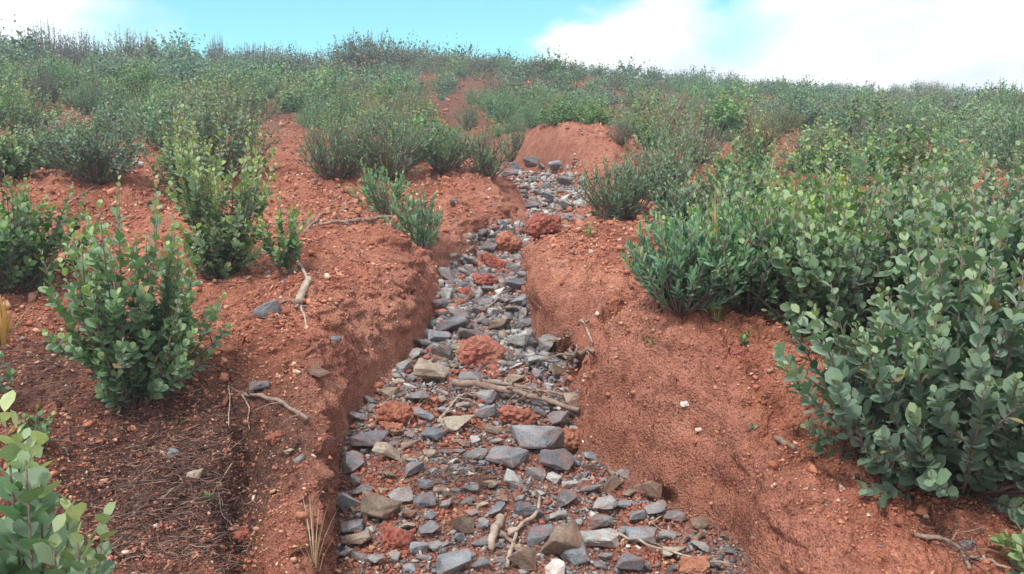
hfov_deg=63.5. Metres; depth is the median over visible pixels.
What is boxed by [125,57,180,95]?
shrub
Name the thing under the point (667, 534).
stone
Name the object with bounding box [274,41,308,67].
shrub
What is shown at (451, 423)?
stone
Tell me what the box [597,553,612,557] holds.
stone
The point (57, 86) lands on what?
shrub
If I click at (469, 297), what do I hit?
stone
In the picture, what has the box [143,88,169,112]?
shrub
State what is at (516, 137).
shrub
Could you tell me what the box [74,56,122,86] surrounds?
shrub
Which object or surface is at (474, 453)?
stone
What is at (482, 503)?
stone
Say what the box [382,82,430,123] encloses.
shrub
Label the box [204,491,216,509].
seedling
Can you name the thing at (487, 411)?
stone
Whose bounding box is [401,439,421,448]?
stone
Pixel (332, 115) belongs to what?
shrub
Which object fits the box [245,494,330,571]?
dry grass
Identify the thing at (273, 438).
clod
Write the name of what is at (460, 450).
stone
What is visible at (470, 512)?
stone
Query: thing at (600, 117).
shrub
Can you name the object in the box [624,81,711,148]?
shrub
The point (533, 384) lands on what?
stone
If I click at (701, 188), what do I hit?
shrub
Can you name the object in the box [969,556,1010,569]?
stick
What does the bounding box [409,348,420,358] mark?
stone
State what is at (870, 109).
shrub
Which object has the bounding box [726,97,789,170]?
shrub
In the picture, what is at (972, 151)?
shrub
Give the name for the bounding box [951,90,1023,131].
shrub
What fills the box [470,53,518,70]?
shrub
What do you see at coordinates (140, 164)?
stone
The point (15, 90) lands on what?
shrub
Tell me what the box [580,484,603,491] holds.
stone
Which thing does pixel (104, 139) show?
shrub
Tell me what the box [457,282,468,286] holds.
stone
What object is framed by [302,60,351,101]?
shrub
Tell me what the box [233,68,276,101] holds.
shrub
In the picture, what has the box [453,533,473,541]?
stone
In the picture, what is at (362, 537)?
stone
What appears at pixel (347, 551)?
stone
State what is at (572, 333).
root
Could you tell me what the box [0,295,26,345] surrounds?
dry grass
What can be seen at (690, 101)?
shrub
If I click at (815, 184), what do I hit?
shrub
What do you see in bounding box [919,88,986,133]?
shrub
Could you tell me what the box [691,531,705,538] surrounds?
stone
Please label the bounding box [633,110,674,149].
shrub
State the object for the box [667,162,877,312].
shrub
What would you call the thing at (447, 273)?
stone
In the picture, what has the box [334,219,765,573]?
gravel
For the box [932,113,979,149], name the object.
shrub
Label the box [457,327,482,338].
stone
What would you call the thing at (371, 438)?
stone
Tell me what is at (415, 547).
stone
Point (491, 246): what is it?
stone
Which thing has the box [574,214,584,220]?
stone
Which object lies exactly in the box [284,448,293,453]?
stone
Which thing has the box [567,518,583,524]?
stone
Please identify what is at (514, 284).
stone
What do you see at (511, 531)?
stone
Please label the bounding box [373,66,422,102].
shrub
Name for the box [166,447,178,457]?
stone
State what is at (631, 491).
stone
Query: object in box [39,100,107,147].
shrub
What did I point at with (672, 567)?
stone
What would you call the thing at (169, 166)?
shrub
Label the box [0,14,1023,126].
scrub
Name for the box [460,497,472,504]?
stone
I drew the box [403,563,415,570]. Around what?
stone
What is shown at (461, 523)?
stone
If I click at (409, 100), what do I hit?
shrub
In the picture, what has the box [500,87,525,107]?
shrub
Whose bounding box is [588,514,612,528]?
stone
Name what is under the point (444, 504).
stone
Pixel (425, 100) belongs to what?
shrub
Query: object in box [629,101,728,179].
shrub
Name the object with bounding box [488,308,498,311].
stone
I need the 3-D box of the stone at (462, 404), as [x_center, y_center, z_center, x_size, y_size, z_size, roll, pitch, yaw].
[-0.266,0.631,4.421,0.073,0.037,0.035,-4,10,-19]
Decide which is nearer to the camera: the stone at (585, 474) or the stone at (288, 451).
the stone at (288, 451)
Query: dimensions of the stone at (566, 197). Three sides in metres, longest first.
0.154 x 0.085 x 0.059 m
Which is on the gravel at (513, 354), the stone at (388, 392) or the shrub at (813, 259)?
the stone at (388, 392)
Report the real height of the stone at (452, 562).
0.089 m
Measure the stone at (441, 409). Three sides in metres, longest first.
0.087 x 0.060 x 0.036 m
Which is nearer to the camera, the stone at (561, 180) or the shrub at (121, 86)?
the stone at (561, 180)
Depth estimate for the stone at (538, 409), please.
4.30 m
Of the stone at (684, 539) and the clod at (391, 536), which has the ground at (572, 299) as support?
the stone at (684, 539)
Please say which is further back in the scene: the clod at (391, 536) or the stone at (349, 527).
the stone at (349, 527)
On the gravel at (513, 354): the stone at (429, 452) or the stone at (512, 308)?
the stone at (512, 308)
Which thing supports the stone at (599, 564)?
on the ground at (572, 299)
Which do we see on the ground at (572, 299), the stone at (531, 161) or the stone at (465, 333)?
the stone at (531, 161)
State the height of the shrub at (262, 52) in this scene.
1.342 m
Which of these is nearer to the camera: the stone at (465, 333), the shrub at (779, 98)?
the stone at (465, 333)
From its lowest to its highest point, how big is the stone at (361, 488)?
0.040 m
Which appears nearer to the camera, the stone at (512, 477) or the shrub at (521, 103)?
the stone at (512, 477)
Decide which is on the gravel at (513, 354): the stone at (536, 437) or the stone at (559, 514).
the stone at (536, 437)
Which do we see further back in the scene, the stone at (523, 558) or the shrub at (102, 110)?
the shrub at (102, 110)
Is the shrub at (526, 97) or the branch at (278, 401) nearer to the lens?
the branch at (278, 401)
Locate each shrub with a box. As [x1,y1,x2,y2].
[0,18,76,65]
[0,40,32,84]
[0,58,13,87]
[0,59,40,105]
[0,74,66,135]
[0,81,36,119]
[0,122,55,178]
[0,161,103,294]
[0,351,14,398]
[0,390,117,573]
[1,105,86,169]
[6,51,78,93]
[13,96,151,184]
[15,404,56,448]
[16,58,40,87]
[23,66,72,102]
[26,50,73,89]
[38,171,233,413]
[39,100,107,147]
[43,55,98,90]
[50,28,114,67]
[50,67,115,105]
[61,65,119,114]
[64,83,103,109]
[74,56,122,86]
[78,41,149,83]
[79,130,115,148]
[81,77,165,137]
[94,25,169,62]
[94,61,137,96]
[96,75,155,114]
[98,78,220,148]
[100,54,164,94]
[100,75,136,101]
[118,102,145,122]
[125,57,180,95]
[128,76,168,111]
[134,58,178,88]
[135,121,243,198]
[138,98,167,127]
[141,115,183,142]
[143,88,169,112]
[147,29,205,63]
[149,75,176,108]
[149,79,219,127]
[159,71,287,179]
[162,74,199,110]
[165,94,276,280]
[174,72,219,114]
[185,73,285,134]
[189,59,243,96]
[201,33,237,62]
[202,66,267,109]
[208,85,250,111]
[226,41,286,66]
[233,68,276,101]
[243,189,313,276]
[253,67,285,96]
[266,73,317,113]
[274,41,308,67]
[275,73,311,97]
[277,82,314,102]
[281,67,338,108]
[291,85,328,118]
[292,94,331,129]
[293,68,318,88]
[293,103,388,179]
[295,27,428,70]
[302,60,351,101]
[303,94,332,119]
[313,85,371,132]
[314,68,352,93]
[316,103,347,127]
[316,116,351,142]
[322,88,369,119]
[323,95,442,180]
[326,106,374,152]
[329,72,387,100]
[332,28,434,71]
[340,76,386,108]
[343,98,397,136]
[344,70,384,101]
[345,156,411,214]
[349,92,390,123]
[351,75,418,109]
[359,90,391,113]
[361,108,397,132]
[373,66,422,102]
[376,110,411,144]
[380,88,439,113]
[381,181,442,249]
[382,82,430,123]
[387,44,449,66]
[387,104,448,159]
[391,78,436,121]
[391,99,444,141]
[396,71,420,95]
[403,96,459,149]
[413,113,485,174]
[416,92,434,109]
[424,53,475,67]
[435,119,474,154]
[451,97,480,129]
[457,114,526,179]
[461,85,484,104]
[469,84,512,106]
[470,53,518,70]
[475,71,516,99]
[477,84,505,114]
[480,82,525,123]
[484,117,509,137]
[490,75,539,102]
[496,122,526,161]
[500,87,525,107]
[500,112,533,133]
[503,56,585,73]
[508,89,535,113]
[510,99,546,128]
[512,91,546,121]
[515,87,588,122]
[522,79,561,105]
[526,82,576,108]
[533,90,581,125]
[541,94,571,118]
[565,138,674,220]
[569,87,596,121]
[572,86,610,107]
[577,96,617,125]
[601,136,703,203]
[602,82,687,127]
[602,114,639,145]
[606,113,630,125]
[611,100,673,145]
[612,112,644,135]
[617,104,634,127]
[619,203,768,316]
[622,92,645,113]
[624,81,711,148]
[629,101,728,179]
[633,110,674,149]
[641,161,756,232]
[651,192,754,269]
[655,88,682,106]
[655,98,687,135]
[657,82,707,132]
[664,111,737,163]
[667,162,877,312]
[679,83,732,134]
[683,80,762,139]
[683,93,762,138]
[692,149,807,214]
[693,157,977,338]
[697,124,783,191]
[717,124,749,142]
[718,92,766,114]
[725,143,864,220]
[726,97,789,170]
[743,94,778,114]
[746,106,788,142]
[750,97,771,117]
[760,89,790,121]
[760,171,898,283]
[761,80,829,128]
[762,98,810,133]
[770,142,973,273]
[772,127,929,226]
[772,212,1023,524]
[773,119,848,172]
[779,94,826,125]
[785,114,876,175]
[802,122,826,141]
[817,85,914,149]
[822,88,872,122]
[829,95,887,135]
[832,95,871,123]
[841,111,905,164]
[842,102,883,131]
[847,115,901,149]
[848,131,1023,330]
[851,104,992,191]
[851,126,927,171]
[864,91,907,112]
[868,94,899,116]
[872,95,929,134]
[882,108,931,130]
[885,148,1023,267]
[887,90,937,114]
[887,103,935,141]
[901,96,925,112]
[902,138,1007,209]
[909,94,949,132]
[916,95,955,111]
[918,86,965,112]
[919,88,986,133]
[926,108,958,143]
[927,129,994,176]
[930,94,978,115]
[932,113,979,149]
[938,94,1023,154]
[940,105,1013,157]
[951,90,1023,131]
[953,86,1023,169]
[955,83,1009,120]
[959,92,1004,110]
[967,101,1018,126]
[970,105,1020,127]
[972,143,1023,193]
[986,79,1023,111]
[986,523,1023,573]
[988,131,1023,173]
[1002,118,1021,150]
[1005,86,1023,111]
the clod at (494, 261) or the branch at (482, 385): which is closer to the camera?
the branch at (482, 385)
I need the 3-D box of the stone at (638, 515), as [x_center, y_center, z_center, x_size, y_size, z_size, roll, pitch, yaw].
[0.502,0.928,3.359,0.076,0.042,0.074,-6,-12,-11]
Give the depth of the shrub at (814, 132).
14.77 m
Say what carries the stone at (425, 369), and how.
on the gravel at (513, 354)
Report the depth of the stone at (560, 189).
9.83 m
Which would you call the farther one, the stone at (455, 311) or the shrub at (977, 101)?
the shrub at (977, 101)
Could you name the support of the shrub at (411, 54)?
on the ground at (572, 299)
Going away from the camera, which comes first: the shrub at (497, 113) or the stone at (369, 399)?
the stone at (369, 399)
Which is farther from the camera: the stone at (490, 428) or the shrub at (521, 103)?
the shrub at (521, 103)
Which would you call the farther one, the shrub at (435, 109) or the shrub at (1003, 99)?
the shrub at (1003, 99)
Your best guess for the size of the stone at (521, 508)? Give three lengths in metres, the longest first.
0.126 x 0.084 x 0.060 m
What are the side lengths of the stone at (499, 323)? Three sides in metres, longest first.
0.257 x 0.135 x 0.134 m
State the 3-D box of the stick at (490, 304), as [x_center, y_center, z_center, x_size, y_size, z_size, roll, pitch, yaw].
[-0.087,0.114,6.053,0.103,0.152,0.730,2,6,22]
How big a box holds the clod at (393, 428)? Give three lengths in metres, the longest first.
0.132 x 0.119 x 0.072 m
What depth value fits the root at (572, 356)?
4.51 m
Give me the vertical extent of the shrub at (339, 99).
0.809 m
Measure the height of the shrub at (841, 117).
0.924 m
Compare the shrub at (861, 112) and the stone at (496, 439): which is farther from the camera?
the shrub at (861, 112)
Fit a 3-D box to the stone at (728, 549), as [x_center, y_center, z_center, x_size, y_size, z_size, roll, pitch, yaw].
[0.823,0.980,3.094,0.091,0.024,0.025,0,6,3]
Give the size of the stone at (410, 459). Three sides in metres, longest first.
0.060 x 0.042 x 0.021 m
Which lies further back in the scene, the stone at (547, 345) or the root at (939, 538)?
the stone at (547, 345)
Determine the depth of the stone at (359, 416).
4.22 m
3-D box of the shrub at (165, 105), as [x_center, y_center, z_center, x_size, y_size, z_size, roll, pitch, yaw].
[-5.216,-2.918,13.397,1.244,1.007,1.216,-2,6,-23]
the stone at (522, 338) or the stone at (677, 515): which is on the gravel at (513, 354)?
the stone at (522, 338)
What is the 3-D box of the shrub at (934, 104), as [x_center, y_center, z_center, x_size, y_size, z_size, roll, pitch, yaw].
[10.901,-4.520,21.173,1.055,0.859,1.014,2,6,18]
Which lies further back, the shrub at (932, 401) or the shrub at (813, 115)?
the shrub at (813, 115)
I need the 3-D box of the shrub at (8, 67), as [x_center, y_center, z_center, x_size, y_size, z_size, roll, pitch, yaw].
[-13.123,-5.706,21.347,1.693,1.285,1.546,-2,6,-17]
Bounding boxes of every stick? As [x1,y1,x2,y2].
[476,289,512,317]
[498,529,517,550]
[505,496,541,567]
[602,528,732,568]
[648,514,663,530]
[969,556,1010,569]
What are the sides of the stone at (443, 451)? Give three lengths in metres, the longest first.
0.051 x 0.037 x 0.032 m
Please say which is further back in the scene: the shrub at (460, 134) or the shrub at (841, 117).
the shrub at (841, 117)
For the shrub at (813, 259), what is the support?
on the ground at (572, 299)
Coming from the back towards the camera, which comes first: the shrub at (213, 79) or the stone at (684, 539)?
the shrub at (213, 79)
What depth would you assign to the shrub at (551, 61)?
35.49 m
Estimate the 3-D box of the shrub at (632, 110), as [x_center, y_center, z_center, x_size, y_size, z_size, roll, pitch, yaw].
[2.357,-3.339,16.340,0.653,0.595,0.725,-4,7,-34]
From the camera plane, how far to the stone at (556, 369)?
4.79 m
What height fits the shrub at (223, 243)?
1.247 m
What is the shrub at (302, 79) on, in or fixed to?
on the ground at (572, 299)
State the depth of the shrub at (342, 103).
15.69 m
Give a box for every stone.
[133,161,143,167]
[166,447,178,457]
[186,469,202,481]
[249,381,268,390]
[253,300,280,318]
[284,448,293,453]
[308,364,330,377]
[331,336,340,342]
[335,492,360,510]
[336,548,353,556]
[339,450,363,473]
[340,519,363,533]
[341,530,371,543]
[343,483,372,493]
[349,411,366,420]
[349,430,388,446]
[349,473,360,485]
[351,551,365,560]
[360,490,401,519]
[364,395,374,402]
[366,554,384,562]
[367,403,376,408]
[368,525,375,532]
[371,442,400,459]
[378,487,388,492]
[379,387,400,397]
[383,471,397,477]
[388,441,398,446]
[388,483,412,502]
[388,549,399,563]
[392,378,403,383]
[395,360,412,369]
[400,522,414,527]
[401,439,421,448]
[402,510,416,516]
[403,383,416,389]
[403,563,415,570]
[404,390,428,399]
[404,431,413,436]
[404,457,416,461]
[405,461,423,476]
[407,374,416,381]
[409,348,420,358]
[409,541,427,554]
[413,339,432,345]
[413,358,449,380]
[413,407,434,420]
[413,492,435,507]
[416,479,435,488]
[416,554,428,560]
[418,520,439,533]
[421,427,446,440]
[423,449,435,456]
[425,512,436,518]
[428,329,450,341]
[428,541,442,550]
[429,467,438,473]
[431,299,447,309]
[431,345,452,359]
[433,397,447,401]
[433,485,446,491]
[435,314,471,331]
[435,388,447,395]
[436,267,454,279]
[436,548,471,573]
[437,406,452,412]
[439,287,452,297]
[439,495,455,509]
[440,415,474,431]
[440,449,449,454]
[440,540,452,546]
[448,306,468,316]
[448,515,474,533]
[451,488,461,492]
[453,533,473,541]
[454,439,469,445]
[454,448,465,452]
[456,402,468,406]
[457,267,468,275]
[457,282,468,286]
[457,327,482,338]
[458,371,487,379]
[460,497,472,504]
[462,484,479,491]
[463,256,477,265]
[463,448,486,459]
[464,293,474,301]
[466,509,479,515]
[466,556,493,567]
[470,435,480,443]
[471,536,487,546]
[472,308,486,315]
[474,405,496,417]
[475,389,499,403]
[476,501,488,506]
[477,298,492,305]
[477,517,488,527]
[479,242,497,250]
[480,285,493,291]
[480,479,500,487]
[484,423,502,433]
[485,446,529,468]
[487,318,512,329]
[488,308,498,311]
[488,501,505,514]
[489,438,502,442]
[494,297,509,301]
[494,556,511,563]
[495,287,506,291]
[495,493,507,500]
[495,541,506,547]
[500,168,517,176]
[503,306,518,310]
[504,468,523,488]
[505,278,525,291]
[506,261,518,270]
[506,329,532,351]
[507,374,524,382]
[507,394,518,398]
[507,527,518,536]
[507,544,521,548]
[507,547,535,570]
[508,162,521,169]
[509,363,522,368]
[511,294,526,304]
[511,425,563,448]
[513,501,543,518]
[514,495,523,500]
[519,318,530,328]
[520,189,528,194]
[520,308,528,314]
[522,382,537,391]
[523,156,539,167]
[524,201,538,206]
[526,466,545,480]
[528,176,540,180]
[528,355,543,362]
[528,524,554,547]
[530,208,539,212]
[531,399,548,406]
[532,370,543,377]
[533,406,545,415]
[538,334,555,351]
[539,191,553,200]
[539,448,574,469]
[540,182,550,187]
[540,519,585,554]
[544,558,564,573]
[546,411,569,423]
[546,472,561,483]
[547,160,561,169]
[548,363,566,375]
[550,510,567,518]
[556,176,573,184]
[557,186,564,191]
[557,489,576,506]
[558,199,571,207]
[560,543,589,566]
[561,193,570,200]
[562,480,578,487]
[563,215,570,221]
[564,391,579,411]
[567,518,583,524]
[573,199,587,206]
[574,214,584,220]
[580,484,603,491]
[580,528,618,548]
[582,451,596,460]
[582,471,589,477]
[583,463,596,471]
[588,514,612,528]
[592,495,617,509]
[593,560,605,568]
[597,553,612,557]
[604,474,621,492]
[607,469,615,475]
[615,553,644,570]
[616,499,631,507]
[617,466,629,478]
[617,526,628,534]
[622,488,642,495]
[625,526,656,544]
[630,510,645,520]
[637,480,662,497]
[643,499,665,513]
[644,563,652,569]
[657,530,677,539]
[661,546,686,556]
[662,564,677,570]
[663,509,686,520]
[679,535,690,543]
[680,401,688,406]
[690,516,708,529]
[690,540,709,552]
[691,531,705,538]
[709,559,719,567]
[714,533,728,539]
[720,546,740,552]
[959,540,975,549]
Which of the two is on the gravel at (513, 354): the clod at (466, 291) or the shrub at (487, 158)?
the clod at (466, 291)
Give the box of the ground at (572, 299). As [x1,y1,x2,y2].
[0,63,1023,573]
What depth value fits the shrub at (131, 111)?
14.41 m
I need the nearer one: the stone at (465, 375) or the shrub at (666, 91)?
the stone at (465, 375)
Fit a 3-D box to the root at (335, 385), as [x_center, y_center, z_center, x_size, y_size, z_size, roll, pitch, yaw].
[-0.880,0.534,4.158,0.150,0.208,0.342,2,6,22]
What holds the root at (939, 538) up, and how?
on the ground at (572, 299)
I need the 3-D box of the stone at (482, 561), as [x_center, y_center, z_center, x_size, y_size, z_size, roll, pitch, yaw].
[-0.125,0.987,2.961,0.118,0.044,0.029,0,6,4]
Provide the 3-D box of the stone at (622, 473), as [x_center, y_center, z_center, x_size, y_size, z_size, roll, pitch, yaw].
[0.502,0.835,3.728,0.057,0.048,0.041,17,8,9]
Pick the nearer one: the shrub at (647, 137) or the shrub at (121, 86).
the shrub at (647, 137)
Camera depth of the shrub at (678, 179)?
7.96 m
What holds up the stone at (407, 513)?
on the gravel at (513, 354)
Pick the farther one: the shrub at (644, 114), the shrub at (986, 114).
the shrub at (986, 114)
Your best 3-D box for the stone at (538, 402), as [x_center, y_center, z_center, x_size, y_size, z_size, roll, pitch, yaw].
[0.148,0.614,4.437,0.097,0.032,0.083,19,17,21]
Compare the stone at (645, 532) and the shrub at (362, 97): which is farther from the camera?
the shrub at (362, 97)
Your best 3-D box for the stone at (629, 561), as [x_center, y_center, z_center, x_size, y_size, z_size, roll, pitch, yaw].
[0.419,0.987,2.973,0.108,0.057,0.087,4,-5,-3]
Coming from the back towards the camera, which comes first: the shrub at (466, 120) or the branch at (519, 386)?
the shrub at (466, 120)
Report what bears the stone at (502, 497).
on the ground at (572, 299)
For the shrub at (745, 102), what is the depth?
17.52 m
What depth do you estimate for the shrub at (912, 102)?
22.16 m
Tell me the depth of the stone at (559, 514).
3.36 m
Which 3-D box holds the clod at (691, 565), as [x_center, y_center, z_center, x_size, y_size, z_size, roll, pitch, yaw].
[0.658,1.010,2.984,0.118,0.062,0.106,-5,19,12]
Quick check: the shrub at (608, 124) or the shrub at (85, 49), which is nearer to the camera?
the shrub at (608, 124)
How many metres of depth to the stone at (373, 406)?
4.39 m
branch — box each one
[228,387,308,422]
[301,212,326,233]
[318,215,395,225]
[451,367,579,411]
[475,377,564,404]
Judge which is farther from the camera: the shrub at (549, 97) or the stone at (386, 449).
the shrub at (549, 97)
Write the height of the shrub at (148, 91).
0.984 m
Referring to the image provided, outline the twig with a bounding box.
[281,299,306,311]
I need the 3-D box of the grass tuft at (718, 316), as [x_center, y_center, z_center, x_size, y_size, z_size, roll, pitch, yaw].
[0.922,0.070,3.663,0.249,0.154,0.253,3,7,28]
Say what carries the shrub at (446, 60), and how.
on the ground at (572, 299)
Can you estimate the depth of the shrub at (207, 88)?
16.05 m
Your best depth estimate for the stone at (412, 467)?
3.74 m
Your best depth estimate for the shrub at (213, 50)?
36.89 m
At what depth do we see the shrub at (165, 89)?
18.02 m
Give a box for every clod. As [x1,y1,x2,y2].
[232,526,251,547]
[264,430,285,445]
[375,401,414,424]
[379,421,404,435]
[379,521,414,551]
[455,334,505,366]
[457,287,473,294]
[472,272,497,285]
[480,252,506,269]
[495,231,523,251]
[498,404,536,424]
[523,212,560,238]
[562,427,582,454]
[678,555,709,573]
[729,345,748,357]
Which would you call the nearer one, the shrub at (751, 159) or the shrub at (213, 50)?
the shrub at (751, 159)
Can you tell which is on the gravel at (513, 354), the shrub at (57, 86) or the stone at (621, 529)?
the stone at (621, 529)
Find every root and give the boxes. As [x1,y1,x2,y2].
[67,179,97,203]
[217,463,236,527]
[228,385,229,426]
[239,392,249,429]
[296,258,307,324]
[326,379,347,387]
[408,391,429,424]
[436,381,489,422]
[541,317,592,342]
[548,343,594,361]
[913,527,998,573]
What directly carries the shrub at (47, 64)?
on the ground at (572, 299)
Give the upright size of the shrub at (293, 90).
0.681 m
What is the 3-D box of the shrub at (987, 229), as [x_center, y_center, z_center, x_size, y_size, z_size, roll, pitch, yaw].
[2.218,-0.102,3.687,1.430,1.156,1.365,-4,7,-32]
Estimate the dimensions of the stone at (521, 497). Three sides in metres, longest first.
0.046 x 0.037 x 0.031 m
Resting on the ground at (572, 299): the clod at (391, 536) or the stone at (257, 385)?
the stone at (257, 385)
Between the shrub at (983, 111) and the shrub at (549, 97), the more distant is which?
the shrub at (549, 97)
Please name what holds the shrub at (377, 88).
on the ground at (572, 299)
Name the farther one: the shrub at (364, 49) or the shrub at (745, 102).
the shrub at (364, 49)
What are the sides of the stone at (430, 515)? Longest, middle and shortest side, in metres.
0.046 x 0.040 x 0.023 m
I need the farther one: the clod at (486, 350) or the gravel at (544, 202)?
the gravel at (544, 202)
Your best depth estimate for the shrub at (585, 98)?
21.68 m
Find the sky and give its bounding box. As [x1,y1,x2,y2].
[0,0,1023,94]
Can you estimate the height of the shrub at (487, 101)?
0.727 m
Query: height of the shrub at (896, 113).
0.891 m
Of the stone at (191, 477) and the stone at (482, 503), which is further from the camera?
the stone at (482, 503)
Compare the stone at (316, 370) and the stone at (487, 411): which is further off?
the stone at (487, 411)
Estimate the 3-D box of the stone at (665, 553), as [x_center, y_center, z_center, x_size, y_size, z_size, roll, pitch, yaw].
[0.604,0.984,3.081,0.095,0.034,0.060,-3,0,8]
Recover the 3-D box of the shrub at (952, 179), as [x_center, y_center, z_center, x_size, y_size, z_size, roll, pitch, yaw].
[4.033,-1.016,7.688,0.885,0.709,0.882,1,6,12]
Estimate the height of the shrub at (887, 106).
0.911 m
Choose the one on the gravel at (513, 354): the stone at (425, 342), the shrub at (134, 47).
the stone at (425, 342)
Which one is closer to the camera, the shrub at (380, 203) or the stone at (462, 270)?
the stone at (462, 270)
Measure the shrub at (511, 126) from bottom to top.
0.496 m
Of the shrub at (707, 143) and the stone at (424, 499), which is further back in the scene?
the shrub at (707, 143)
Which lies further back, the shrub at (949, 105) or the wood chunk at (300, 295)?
the shrub at (949, 105)
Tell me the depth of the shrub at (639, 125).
10.86 m
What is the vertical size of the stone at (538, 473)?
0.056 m
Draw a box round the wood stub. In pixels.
[487,513,504,551]
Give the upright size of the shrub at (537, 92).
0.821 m
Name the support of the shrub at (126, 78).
on the ground at (572, 299)
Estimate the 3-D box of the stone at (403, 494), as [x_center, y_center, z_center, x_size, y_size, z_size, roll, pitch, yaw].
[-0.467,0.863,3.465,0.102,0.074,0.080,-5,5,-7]
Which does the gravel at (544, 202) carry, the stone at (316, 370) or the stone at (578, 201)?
the stone at (578, 201)
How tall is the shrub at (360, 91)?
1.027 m
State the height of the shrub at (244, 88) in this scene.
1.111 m
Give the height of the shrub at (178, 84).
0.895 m
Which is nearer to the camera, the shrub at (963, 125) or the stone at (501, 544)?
the stone at (501, 544)
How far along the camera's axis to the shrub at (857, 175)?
6.52 m
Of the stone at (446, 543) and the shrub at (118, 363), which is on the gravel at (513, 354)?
the stone at (446, 543)
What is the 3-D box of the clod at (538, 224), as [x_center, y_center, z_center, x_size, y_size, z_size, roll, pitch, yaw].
[0.234,-0.509,6.843,0.298,0.224,0.274,-2,6,-14]
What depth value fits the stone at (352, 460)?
3.77 m
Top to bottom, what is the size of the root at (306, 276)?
0.341 m
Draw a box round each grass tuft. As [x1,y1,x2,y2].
[378,144,399,175]
[580,219,601,236]
[700,294,739,320]
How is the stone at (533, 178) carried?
on the gravel at (544, 202)
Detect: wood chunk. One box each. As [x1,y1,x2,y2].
[295,276,311,304]
[772,435,796,450]
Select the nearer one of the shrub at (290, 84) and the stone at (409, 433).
the stone at (409, 433)
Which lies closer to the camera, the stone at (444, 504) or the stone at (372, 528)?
the stone at (372, 528)
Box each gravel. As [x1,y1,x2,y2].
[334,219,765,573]
[497,157,589,234]
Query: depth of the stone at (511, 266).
6.83 m
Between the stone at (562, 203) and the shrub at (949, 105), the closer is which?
the stone at (562, 203)
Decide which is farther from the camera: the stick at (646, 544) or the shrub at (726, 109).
the shrub at (726, 109)
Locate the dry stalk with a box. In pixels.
[704,183,718,310]
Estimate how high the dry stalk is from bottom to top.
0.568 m
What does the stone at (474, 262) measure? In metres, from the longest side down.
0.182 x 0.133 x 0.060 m
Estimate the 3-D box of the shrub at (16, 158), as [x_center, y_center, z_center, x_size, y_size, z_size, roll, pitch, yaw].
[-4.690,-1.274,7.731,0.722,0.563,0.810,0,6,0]
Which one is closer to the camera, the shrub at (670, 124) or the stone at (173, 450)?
the stone at (173, 450)
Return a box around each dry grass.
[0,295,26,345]
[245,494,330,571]
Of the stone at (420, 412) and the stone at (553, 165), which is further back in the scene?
the stone at (553, 165)
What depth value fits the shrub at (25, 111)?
12.80 m
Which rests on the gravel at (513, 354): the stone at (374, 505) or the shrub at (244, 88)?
the stone at (374, 505)
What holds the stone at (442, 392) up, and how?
on the gravel at (513, 354)
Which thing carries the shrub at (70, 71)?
on the ground at (572, 299)
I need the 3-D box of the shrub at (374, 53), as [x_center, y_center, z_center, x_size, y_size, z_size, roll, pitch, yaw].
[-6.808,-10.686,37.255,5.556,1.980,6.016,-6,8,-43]
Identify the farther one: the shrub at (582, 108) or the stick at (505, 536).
the shrub at (582, 108)
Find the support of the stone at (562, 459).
on the gravel at (513, 354)
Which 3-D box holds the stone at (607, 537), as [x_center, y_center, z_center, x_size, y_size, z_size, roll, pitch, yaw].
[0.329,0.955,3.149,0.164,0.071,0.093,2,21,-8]
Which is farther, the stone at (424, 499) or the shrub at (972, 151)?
the shrub at (972, 151)
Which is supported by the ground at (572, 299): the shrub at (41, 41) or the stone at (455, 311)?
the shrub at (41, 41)
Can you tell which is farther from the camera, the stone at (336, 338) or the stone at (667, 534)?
the stone at (336, 338)
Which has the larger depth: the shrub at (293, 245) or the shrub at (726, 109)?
the shrub at (726, 109)
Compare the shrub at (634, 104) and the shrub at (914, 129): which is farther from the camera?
the shrub at (634, 104)
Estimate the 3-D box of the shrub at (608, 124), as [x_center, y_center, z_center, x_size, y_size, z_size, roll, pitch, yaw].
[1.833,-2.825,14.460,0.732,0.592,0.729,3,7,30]
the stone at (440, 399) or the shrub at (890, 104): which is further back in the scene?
the shrub at (890, 104)
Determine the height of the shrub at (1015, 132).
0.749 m
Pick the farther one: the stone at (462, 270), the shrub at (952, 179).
the shrub at (952, 179)
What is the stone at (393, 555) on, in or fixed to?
on the ground at (572, 299)
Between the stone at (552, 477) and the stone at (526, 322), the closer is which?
the stone at (552, 477)
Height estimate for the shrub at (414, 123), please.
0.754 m
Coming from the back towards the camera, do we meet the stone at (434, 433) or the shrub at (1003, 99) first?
the shrub at (1003, 99)
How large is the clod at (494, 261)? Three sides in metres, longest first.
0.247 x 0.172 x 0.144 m
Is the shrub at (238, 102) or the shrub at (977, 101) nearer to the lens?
the shrub at (238, 102)
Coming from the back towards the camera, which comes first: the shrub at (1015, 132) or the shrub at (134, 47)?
the shrub at (134, 47)
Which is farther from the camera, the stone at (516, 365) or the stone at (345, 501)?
the stone at (516, 365)
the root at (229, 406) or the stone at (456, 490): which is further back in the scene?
the root at (229, 406)
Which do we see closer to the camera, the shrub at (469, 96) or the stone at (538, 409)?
the stone at (538, 409)
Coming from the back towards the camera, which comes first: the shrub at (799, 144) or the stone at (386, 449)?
the shrub at (799, 144)
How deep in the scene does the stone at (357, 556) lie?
3.05 m
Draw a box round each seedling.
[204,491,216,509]
[643,336,654,346]
[738,330,750,345]
[747,423,756,428]
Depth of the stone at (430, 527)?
3.19 m
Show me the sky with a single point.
(886, 43)
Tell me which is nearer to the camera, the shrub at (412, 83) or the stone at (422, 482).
the stone at (422, 482)
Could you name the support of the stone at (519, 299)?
on the gravel at (513, 354)

